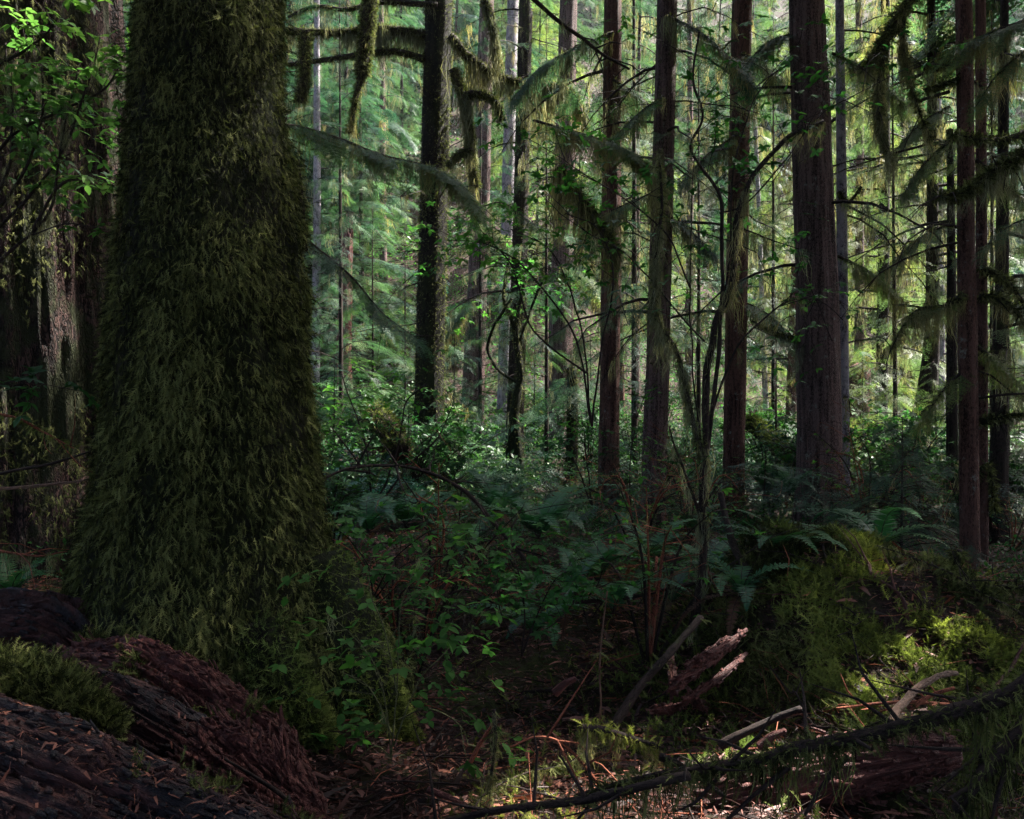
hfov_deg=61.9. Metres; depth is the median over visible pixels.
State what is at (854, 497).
young conifer
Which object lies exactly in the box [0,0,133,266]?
bright green shrub
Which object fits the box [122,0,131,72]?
hillside conifer
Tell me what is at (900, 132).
distant conifer
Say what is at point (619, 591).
sword fern
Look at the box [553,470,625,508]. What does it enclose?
dead shrub
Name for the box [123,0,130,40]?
hillside conifer
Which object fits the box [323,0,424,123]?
hillside conifer
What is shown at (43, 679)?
mossy log
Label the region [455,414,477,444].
bush
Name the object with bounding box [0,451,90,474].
dark dead bough
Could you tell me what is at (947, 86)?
hillside conifer
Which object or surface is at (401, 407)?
bush
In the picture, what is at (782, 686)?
broken branch
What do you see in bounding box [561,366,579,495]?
broken snag
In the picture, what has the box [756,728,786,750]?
fallen stick
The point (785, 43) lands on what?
hillside conifer
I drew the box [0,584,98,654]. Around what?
dark rotten stump
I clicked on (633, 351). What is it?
young conifer
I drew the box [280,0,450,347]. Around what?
hillside conifer
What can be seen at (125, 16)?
hillside conifer
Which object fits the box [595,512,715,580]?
sword fern
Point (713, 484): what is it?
dead shrub
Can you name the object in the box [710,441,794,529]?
young conifer
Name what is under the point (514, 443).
crooked mossy stem
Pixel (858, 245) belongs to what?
distant conifer
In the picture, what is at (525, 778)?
broken branch
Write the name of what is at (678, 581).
sword fern
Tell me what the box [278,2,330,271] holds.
hillside conifer
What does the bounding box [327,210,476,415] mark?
young conifer
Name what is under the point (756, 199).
distant conifer
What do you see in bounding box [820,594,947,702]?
broken branch
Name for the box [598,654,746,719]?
broken branch
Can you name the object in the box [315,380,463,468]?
bush
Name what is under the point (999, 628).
broken branch
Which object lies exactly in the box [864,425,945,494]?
bush
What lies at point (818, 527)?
sword fern
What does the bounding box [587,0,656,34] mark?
hillside conifer
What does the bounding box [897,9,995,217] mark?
hillside conifer
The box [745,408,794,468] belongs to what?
sunlit mossy log
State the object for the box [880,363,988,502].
young conifer
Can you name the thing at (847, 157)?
hillside conifer
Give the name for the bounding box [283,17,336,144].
hillside conifer
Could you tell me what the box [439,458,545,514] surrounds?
bush
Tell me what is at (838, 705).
broken branch
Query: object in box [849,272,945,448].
young conifer
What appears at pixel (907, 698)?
bent root
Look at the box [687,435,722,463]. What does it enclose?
bush
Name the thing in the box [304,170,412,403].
young conifer
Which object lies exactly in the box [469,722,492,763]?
fallen stick
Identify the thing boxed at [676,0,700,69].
hillside conifer
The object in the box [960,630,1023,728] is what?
broken branch
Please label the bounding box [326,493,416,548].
sword fern
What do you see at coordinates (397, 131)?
hillside conifer
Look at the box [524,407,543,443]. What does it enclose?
bush
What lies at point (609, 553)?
sword fern
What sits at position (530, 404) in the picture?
bush
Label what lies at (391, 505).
sword fern
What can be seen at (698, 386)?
young conifer
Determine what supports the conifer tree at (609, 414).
on the ground
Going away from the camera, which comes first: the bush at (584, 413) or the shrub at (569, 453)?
the shrub at (569, 453)
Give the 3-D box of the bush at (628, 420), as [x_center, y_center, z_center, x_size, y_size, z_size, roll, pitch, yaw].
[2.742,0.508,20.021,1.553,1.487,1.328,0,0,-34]
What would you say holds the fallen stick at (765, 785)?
on the ground
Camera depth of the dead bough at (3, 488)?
4.99 m
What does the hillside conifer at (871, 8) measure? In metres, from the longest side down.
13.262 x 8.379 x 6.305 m
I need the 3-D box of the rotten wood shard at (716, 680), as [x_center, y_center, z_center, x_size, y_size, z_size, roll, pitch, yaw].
[1.077,1.418,4.515,0.446,0.175,0.388,0,0,0]
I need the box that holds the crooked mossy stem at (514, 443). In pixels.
[454,215,585,503]
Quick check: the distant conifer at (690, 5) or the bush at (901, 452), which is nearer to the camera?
the bush at (901, 452)
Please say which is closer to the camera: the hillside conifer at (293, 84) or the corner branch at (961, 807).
the corner branch at (961, 807)
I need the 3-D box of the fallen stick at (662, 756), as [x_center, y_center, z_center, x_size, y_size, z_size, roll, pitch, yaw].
[0.655,1.329,3.099,0.247,0.163,0.032,0,0,0]
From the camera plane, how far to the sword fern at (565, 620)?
5.56 m
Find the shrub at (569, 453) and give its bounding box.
[535,379,664,520]
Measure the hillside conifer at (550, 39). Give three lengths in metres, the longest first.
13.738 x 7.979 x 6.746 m
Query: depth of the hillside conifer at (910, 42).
64.61 m
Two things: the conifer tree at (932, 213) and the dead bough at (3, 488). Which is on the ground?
the conifer tree at (932, 213)
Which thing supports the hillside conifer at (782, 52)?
on the ground
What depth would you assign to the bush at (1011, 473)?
12.06 m
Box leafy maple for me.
[399,148,633,426]
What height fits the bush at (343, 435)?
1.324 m
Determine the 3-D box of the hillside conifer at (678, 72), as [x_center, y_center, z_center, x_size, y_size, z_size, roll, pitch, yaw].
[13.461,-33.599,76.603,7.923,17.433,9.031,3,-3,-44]
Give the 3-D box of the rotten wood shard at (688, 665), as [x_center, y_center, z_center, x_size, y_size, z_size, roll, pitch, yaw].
[1.033,1.292,4.499,0.335,0.103,0.418,0,0,0]
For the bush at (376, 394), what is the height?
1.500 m
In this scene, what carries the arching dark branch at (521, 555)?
attached to the moss covered tree at (201, 516)
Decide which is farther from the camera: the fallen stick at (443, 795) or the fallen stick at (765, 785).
the fallen stick at (443, 795)
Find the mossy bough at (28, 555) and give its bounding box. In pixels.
[0,543,68,587]
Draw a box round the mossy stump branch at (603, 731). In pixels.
[572,714,663,786]
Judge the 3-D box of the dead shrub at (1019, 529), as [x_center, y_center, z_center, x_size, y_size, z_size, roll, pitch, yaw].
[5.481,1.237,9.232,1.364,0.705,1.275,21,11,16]
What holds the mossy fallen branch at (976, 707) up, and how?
on the ground
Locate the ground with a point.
(865, 602)
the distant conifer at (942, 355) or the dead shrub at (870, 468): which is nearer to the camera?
the dead shrub at (870, 468)
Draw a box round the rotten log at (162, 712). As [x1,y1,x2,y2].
[76,662,210,757]
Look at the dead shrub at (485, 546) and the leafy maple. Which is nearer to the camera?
the dead shrub at (485, 546)
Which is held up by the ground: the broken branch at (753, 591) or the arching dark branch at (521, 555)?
the broken branch at (753, 591)
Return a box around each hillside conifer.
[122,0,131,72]
[123,0,128,29]
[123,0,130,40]
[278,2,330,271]
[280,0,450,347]
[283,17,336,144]
[284,20,348,111]
[284,108,357,297]
[285,9,313,121]
[286,0,355,170]
[303,50,462,386]
[311,0,422,241]
[320,0,344,65]
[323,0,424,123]
[328,0,422,88]
[369,5,456,168]
[389,0,453,31]
[390,0,505,111]
[413,0,497,80]
[447,2,598,289]
[463,0,547,185]
[494,0,517,55]
[497,0,595,84]
[536,0,603,63]
[577,0,603,38]
[578,0,601,13]
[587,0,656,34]
[592,0,686,139]
[600,58,704,309]
[623,8,711,235]
[628,0,711,115]
[674,0,771,231]
[674,0,792,271]
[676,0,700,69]
[676,0,712,95]
[682,1,762,188]
[694,0,791,149]
[747,179,790,359]
[749,79,776,223]
[753,0,787,59]
[754,0,788,89]
[774,12,848,135]
[780,1,854,34]
[786,137,847,202]
[825,0,855,77]
[832,1,926,199]
[832,139,891,307]
[834,0,922,243]
[846,28,915,137]
[863,0,880,26]
[871,191,988,401]
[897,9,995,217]
[906,0,988,157]
[906,12,1023,392]
[909,16,953,99]
[919,95,987,302]
[949,0,1023,29]
[987,76,1023,269]
[988,176,1023,432]
[993,2,1023,96]
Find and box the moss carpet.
[59,514,1023,818]
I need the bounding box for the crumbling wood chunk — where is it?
[166,701,328,818]
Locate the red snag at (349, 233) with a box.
[336,215,353,392]
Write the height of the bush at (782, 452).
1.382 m
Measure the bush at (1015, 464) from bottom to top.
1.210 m
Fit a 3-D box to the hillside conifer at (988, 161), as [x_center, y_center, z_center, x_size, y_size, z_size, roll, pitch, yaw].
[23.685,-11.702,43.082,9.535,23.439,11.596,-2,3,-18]
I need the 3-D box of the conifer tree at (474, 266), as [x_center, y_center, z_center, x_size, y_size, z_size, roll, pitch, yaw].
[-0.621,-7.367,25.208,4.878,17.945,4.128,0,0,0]
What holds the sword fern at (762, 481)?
on the ground
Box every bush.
[312,377,363,400]
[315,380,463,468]
[316,381,367,418]
[317,420,380,489]
[318,443,413,553]
[319,386,405,430]
[326,458,396,505]
[327,393,413,421]
[331,472,420,529]
[347,411,534,517]
[353,384,389,402]
[354,399,478,530]
[356,376,413,406]
[369,406,503,506]
[383,471,486,520]
[402,391,472,422]
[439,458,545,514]
[444,408,493,437]
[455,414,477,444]
[462,450,539,490]
[484,399,505,436]
[524,386,544,427]
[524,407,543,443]
[525,385,544,414]
[548,393,599,481]
[551,431,630,472]
[578,397,598,427]
[596,436,641,488]
[619,399,643,458]
[619,423,717,486]
[624,459,691,504]
[643,387,681,422]
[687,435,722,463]
[691,454,754,482]
[710,445,774,480]
[716,396,796,475]
[745,456,791,517]
[746,436,796,496]
[747,427,795,455]
[749,404,901,513]
[849,398,958,507]
[850,450,936,496]
[850,450,944,505]
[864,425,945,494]
[869,435,939,471]
[892,418,988,458]
[916,447,1019,481]
[924,448,1003,515]
[935,439,1023,501]
[988,449,1023,508]
[1011,432,1023,454]
[1013,494,1023,516]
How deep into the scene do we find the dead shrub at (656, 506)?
8.21 m
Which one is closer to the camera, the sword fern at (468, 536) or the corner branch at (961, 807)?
the corner branch at (961, 807)
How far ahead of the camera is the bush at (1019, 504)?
13.41 m
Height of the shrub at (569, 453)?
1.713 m
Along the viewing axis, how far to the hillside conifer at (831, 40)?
86.62 m
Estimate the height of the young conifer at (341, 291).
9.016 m
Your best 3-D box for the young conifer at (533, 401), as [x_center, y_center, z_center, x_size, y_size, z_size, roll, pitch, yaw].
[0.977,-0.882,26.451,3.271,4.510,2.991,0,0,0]
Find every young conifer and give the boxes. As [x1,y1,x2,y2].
[296,0,414,455]
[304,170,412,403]
[308,189,415,437]
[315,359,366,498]
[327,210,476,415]
[370,22,582,439]
[444,13,640,475]
[444,305,502,447]
[489,0,724,491]
[495,311,590,444]
[550,325,630,462]
[619,1,771,480]
[668,291,751,464]
[677,5,869,462]
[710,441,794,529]
[746,317,796,510]
[795,0,1016,474]
[806,416,1008,568]
[821,469,905,528]
[849,0,1023,470]
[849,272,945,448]
[849,351,898,478]
[877,214,1023,518]
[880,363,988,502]
[892,469,955,539]
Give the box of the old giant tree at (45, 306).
[0,0,127,580]
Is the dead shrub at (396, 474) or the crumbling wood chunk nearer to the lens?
the crumbling wood chunk
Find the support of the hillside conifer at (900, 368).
on the ground
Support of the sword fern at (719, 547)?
on the ground
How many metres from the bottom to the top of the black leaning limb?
0.502 m
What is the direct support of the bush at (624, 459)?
on the ground
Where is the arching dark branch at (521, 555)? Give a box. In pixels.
[322,425,549,566]
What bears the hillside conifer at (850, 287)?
on the ground
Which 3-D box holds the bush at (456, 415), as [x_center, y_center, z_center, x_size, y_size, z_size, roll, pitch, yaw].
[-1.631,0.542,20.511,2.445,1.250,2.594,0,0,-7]
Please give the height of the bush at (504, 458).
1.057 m
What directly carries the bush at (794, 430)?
on the ground
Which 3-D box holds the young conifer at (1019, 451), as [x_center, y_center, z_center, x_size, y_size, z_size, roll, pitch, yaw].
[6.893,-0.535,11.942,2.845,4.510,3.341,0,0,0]
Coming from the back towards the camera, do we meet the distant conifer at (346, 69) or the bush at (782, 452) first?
the distant conifer at (346, 69)
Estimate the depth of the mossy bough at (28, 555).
4.59 m
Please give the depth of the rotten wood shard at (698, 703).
4.42 m
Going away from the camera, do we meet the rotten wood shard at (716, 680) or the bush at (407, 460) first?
the rotten wood shard at (716, 680)
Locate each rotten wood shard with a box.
[650,700,687,715]
[662,671,700,694]
[667,655,678,702]
[668,640,739,687]
[680,651,747,705]
[683,635,729,672]
[686,686,708,715]
[691,628,747,663]
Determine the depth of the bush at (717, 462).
17.05 m
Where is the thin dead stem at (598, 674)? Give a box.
[592,588,613,721]
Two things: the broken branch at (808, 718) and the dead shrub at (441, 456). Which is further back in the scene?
the dead shrub at (441, 456)
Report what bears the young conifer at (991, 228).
on the ground
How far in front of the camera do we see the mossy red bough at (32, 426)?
4.60 m
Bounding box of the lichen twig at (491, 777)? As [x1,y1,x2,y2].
[478,709,508,815]
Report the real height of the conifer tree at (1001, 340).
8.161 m
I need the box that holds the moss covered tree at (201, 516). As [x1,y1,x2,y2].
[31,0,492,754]
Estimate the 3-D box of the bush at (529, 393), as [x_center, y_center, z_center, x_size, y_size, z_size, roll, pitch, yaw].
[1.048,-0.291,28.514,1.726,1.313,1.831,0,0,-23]
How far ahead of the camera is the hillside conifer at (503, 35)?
48.49 m
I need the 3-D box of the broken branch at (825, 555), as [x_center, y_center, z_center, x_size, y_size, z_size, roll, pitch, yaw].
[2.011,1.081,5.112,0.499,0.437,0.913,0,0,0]
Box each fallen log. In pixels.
[0,693,323,818]
[357,397,415,460]
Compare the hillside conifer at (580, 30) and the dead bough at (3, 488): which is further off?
the hillside conifer at (580, 30)
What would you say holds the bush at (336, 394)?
on the ground
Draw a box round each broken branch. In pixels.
[441,741,609,818]
[454,674,554,698]
[462,626,526,670]
[543,584,554,650]
[590,619,764,666]
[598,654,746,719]
[628,616,745,720]
[634,704,863,750]
[659,545,789,638]
[704,570,796,623]
[758,664,858,714]
[762,670,855,715]
[769,666,837,734]
[818,544,856,646]
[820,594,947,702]
[827,790,850,818]
[835,519,917,624]
[836,671,951,713]
[875,541,1023,624]
[886,560,913,576]
[927,552,1022,579]
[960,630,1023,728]
[972,619,1023,656]
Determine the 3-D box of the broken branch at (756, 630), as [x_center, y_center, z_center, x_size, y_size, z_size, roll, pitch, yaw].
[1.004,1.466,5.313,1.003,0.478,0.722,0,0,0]
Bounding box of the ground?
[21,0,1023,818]
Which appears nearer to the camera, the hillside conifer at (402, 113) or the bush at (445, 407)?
the bush at (445, 407)
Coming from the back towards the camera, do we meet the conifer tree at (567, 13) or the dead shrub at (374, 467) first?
the conifer tree at (567, 13)
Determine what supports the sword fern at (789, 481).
on the ground
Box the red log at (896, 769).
[691,727,964,809]
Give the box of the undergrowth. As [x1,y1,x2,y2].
[5,0,1023,619]
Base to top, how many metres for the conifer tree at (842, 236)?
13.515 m
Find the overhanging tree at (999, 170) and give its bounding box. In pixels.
[843,0,1023,272]
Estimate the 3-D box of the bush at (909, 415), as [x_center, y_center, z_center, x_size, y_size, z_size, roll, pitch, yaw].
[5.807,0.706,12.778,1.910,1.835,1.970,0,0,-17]
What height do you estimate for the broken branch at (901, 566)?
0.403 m
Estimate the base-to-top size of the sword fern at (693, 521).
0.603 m
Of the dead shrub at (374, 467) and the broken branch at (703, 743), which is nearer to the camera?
the broken branch at (703, 743)
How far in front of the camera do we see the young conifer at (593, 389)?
19.99 m
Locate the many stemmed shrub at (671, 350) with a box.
[473,12,966,636]
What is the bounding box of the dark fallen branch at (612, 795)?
[411,718,690,818]
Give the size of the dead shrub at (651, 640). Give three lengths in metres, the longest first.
2.129 x 1.990 x 1.275 m
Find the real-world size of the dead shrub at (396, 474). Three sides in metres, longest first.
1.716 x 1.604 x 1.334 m
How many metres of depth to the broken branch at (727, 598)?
5.26 m
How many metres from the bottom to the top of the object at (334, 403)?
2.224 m
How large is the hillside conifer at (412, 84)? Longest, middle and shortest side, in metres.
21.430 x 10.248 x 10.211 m
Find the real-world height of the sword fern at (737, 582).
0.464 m
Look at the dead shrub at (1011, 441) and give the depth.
13.25 m
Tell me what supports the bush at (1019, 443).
on the ground
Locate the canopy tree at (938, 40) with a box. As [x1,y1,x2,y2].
[884,0,1023,114]
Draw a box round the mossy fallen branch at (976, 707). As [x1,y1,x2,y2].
[566,627,1023,818]
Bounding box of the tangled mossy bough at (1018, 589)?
[969,563,1023,600]
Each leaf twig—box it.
[0,365,100,427]
[32,204,106,236]
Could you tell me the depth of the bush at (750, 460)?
12.56 m
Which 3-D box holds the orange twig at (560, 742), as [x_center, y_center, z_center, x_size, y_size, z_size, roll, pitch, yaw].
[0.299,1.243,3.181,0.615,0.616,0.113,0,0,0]
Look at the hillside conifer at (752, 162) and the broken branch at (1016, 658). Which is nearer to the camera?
the broken branch at (1016, 658)
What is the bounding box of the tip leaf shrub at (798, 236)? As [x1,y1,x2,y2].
[780,231,842,340]
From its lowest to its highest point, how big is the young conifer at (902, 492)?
2.064 m
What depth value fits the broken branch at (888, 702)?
4.17 m
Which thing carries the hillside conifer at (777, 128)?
on the ground
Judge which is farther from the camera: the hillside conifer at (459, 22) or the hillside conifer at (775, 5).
the hillside conifer at (775, 5)
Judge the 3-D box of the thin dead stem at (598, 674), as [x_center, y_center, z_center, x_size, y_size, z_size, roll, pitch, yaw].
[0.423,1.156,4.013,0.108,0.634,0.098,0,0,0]
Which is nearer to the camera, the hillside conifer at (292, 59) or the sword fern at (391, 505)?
the sword fern at (391, 505)
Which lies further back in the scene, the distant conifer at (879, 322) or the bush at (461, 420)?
the distant conifer at (879, 322)
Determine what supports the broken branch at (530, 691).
on the ground
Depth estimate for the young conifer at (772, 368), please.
16.98 m
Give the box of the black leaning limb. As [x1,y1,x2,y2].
[717,492,752,576]
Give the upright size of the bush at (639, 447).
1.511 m
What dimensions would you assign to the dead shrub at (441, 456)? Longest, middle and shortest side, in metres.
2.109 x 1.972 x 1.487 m
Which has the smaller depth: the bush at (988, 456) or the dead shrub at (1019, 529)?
the dead shrub at (1019, 529)
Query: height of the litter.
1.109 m
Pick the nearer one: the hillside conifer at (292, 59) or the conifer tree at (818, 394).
the conifer tree at (818, 394)
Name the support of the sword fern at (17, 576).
on the ground
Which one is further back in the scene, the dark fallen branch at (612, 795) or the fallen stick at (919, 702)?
the fallen stick at (919, 702)
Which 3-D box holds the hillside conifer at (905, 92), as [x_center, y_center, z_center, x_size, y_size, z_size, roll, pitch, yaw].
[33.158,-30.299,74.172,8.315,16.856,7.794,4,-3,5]
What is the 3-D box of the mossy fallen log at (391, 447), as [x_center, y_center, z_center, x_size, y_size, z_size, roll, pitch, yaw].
[-1.644,0.251,11.190,0.844,0.829,0.954,0,0,0]
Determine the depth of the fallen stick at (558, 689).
3.88 m
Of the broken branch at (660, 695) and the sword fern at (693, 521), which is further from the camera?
the sword fern at (693, 521)
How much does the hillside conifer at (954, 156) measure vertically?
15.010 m
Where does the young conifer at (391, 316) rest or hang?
on the ground
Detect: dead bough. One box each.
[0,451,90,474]
[0,479,87,496]
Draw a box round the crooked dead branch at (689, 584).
[550,565,709,638]
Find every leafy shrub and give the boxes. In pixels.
[265,495,533,779]
[314,348,503,510]
[334,502,566,596]
[454,496,653,656]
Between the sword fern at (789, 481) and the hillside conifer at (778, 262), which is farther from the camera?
the hillside conifer at (778, 262)
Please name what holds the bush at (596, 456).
on the ground
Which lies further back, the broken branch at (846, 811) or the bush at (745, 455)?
the bush at (745, 455)
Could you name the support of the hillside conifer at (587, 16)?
on the ground
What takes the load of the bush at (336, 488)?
on the ground
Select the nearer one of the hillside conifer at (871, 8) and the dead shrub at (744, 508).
the dead shrub at (744, 508)
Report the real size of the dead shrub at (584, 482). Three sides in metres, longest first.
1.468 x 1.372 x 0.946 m
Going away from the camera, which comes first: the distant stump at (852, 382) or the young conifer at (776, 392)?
the young conifer at (776, 392)
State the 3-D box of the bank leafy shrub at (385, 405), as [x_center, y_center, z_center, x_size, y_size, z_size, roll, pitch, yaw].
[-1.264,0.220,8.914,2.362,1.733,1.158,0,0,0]
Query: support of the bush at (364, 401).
on the ground
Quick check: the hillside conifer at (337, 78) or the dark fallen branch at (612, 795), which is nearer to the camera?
the dark fallen branch at (612, 795)
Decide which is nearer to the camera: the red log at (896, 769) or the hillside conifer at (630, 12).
the red log at (896, 769)
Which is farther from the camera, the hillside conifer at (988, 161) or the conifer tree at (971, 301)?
the hillside conifer at (988, 161)
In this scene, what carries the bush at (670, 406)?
on the ground
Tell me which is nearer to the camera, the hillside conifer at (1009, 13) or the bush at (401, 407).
the bush at (401, 407)
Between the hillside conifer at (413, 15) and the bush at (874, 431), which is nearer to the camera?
the bush at (874, 431)
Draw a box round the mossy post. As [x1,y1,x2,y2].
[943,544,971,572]
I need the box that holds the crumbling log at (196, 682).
[49,617,314,777]
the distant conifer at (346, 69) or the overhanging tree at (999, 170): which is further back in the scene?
the distant conifer at (346, 69)
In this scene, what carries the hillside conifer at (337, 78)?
on the ground
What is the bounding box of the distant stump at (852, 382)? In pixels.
[849,363,870,466]
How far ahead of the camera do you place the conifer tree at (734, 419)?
12.27 m
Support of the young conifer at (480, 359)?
on the ground
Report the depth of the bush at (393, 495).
10.95 m
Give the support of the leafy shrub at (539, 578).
on the ground
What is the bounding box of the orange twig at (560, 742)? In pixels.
[510,658,670,818]
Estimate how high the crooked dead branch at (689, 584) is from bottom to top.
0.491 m
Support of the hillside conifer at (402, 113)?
on the ground
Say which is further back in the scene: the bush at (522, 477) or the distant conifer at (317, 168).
the distant conifer at (317, 168)
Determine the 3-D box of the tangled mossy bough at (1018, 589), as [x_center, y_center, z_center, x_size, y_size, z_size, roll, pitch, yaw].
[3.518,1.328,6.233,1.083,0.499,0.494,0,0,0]
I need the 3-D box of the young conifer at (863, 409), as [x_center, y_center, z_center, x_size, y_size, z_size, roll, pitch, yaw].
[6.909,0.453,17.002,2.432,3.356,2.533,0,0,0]
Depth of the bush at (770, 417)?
15.25 m
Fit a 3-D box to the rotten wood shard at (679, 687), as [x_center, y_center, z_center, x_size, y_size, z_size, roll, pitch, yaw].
[0.950,1.375,4.501,0.385,0.157,0.416,0,0,0]
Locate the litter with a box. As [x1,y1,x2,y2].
[4,523,1023,818]
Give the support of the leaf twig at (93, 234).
attached to the moss covered tree at (201, 516)
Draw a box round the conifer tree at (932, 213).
[752,0,1023,452]
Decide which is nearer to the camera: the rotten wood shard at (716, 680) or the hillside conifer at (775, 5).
the rotten wood shard at (716, 680)
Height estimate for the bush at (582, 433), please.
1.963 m
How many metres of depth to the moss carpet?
4.79 m
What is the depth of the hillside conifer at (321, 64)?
59.69 m
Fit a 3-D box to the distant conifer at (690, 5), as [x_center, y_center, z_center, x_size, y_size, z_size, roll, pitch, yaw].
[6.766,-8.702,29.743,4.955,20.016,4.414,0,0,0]
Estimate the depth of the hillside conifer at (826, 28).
102.33 m
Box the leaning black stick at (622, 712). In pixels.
[609,614,711,728]
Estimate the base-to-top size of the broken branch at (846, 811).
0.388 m
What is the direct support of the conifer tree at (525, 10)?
on the ground
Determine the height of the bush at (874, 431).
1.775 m
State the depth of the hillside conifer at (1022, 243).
30.01 m
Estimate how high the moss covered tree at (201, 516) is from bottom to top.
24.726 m
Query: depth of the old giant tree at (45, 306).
6.86 m
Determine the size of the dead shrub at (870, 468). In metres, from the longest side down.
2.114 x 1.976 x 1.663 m
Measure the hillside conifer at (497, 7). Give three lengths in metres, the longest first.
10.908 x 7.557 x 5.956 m
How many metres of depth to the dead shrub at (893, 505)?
10.05 m
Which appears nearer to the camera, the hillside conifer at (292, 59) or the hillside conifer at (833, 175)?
the hillside conifer at (292, 59)
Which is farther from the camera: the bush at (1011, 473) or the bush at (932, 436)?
the bush at (932, 436)
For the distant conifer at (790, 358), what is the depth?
23.93 m
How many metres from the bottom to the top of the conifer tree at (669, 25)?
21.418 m
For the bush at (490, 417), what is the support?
on the ground
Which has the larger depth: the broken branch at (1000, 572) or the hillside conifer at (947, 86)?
the hillside conifer at (947, 86)
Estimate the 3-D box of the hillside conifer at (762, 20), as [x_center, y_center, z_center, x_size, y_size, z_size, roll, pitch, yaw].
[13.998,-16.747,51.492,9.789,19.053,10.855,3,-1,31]
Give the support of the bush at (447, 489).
on the ground
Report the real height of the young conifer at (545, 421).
10.017 m
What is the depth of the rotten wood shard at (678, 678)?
4.43 m
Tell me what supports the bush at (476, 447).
on the ground
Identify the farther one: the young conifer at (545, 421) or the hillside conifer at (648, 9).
the hillside conifer at (648, 9)
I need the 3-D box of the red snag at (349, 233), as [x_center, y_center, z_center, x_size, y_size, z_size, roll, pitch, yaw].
[-4.701,-2.953,24.000,0.485,5.199,0.456,0,0,0]
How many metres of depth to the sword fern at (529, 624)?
5.00 m
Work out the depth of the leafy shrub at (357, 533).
5.17 m
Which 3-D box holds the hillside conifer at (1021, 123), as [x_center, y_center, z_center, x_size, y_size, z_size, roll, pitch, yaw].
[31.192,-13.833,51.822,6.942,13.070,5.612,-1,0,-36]
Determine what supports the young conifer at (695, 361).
on the ground
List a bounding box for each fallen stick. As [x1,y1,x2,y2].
[224,757,286,799]
[426,786,476,811]
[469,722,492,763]
[551,676,576,696]
[659,753,725,797]
[718,705,801,750]
[726,765,789,818]
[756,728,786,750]
[803,755,849,815]
[904,686,954,711]
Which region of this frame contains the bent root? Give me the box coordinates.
[888,670,958,719]
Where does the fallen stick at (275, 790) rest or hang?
on the crumbling wood chunk
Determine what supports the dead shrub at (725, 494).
on the ground
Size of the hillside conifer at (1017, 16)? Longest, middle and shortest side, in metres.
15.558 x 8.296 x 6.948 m
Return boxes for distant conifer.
[285,0,364,393]
[299,0,406,283]
[323,0,418,306]
[540,0,706,453]
[573,0,725,432]
[641,0,765,436]
[696,0,790,426]
[701,0,890,437]
[760,0,1014,454]
[775,0,946,419]
[849,0,956,425]
[862,0,1023,427]
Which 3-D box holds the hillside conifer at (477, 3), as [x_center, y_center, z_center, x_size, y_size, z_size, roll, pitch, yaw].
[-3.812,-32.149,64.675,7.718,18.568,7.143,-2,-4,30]
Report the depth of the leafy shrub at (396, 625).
5.19 m
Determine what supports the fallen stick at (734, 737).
on the ground
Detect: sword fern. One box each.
[0,553,66,588]
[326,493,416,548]
[333,489,471,551]
[397,517,538,586]
[430,470,543,542]
[444,484,636,562]
[453,602,585,654]
[513,547,629,640]
[528,536,658,613]
[555,567,693,614]
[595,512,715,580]
[622,568,716,638]
[627,535,739,601]
[638,501,758,542]
[671,551,815,636]
[696,517,847,581]
[719,463,793,498]
[743,462,851,511]
[787,522,860,533]
[794,506,954,554]
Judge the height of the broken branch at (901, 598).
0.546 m
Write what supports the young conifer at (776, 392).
on the ground
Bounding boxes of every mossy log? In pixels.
[0,635,141,741]
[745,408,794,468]
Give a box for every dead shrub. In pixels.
[324,510,573,713]
[328,446,386,495]
[337,424,602,678]
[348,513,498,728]
[355,440,442,520]
[366,423,494,506]
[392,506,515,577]
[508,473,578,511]
[515,426,747,552]
[528,452,840,667]
[535,461,625,509]
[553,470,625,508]
[602,420,793,544]
[632,448,783,534]
[675,455,768,527]
[779,401,954,527]
[782,458,953,529]
[831,468,950,533]
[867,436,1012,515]
[903,471,1011,525]
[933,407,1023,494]
[989,489,1023,550]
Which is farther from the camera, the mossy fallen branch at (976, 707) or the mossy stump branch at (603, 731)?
the mossy stump branch at (603, 731)
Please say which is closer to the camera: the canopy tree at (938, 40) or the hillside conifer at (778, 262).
the canopy tree at (938, 40)
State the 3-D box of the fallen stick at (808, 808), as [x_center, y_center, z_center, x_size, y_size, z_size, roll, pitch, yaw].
[1.015,1.210,2.751,0.150,0.200,0.022,0,0,0]
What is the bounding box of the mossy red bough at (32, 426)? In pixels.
[0,408,92,472]
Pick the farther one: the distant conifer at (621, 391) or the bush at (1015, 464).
the distant conifer at (621, 391)
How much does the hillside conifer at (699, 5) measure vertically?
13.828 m
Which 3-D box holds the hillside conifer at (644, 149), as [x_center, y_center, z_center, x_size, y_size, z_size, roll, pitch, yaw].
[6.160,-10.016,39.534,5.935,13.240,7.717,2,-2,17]
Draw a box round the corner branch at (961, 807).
[890,670,1023,818]
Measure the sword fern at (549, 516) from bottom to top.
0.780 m
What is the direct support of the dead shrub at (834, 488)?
on the ground
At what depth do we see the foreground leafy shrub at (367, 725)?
3.89 m
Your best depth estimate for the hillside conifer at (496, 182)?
37.60 m
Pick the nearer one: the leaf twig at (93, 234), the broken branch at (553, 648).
the leaf twig at (93, 234)
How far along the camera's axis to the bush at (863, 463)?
12.76 m
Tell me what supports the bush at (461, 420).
on the ground
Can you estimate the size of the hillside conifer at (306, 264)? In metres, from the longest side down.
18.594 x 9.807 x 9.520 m
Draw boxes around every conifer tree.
[286,0,592,484]
[415,0,550,445]
[445,0,594,464]
[466,0,644,456]
[470,0,694,523]
[474,0,602,441]
[524,0,819,530]
[564,0,872,526]
[684,0,956,527]
[766,0,944,524]
[831,0,1017,523]
[831,0,1023,544]
[837,0,1023,572]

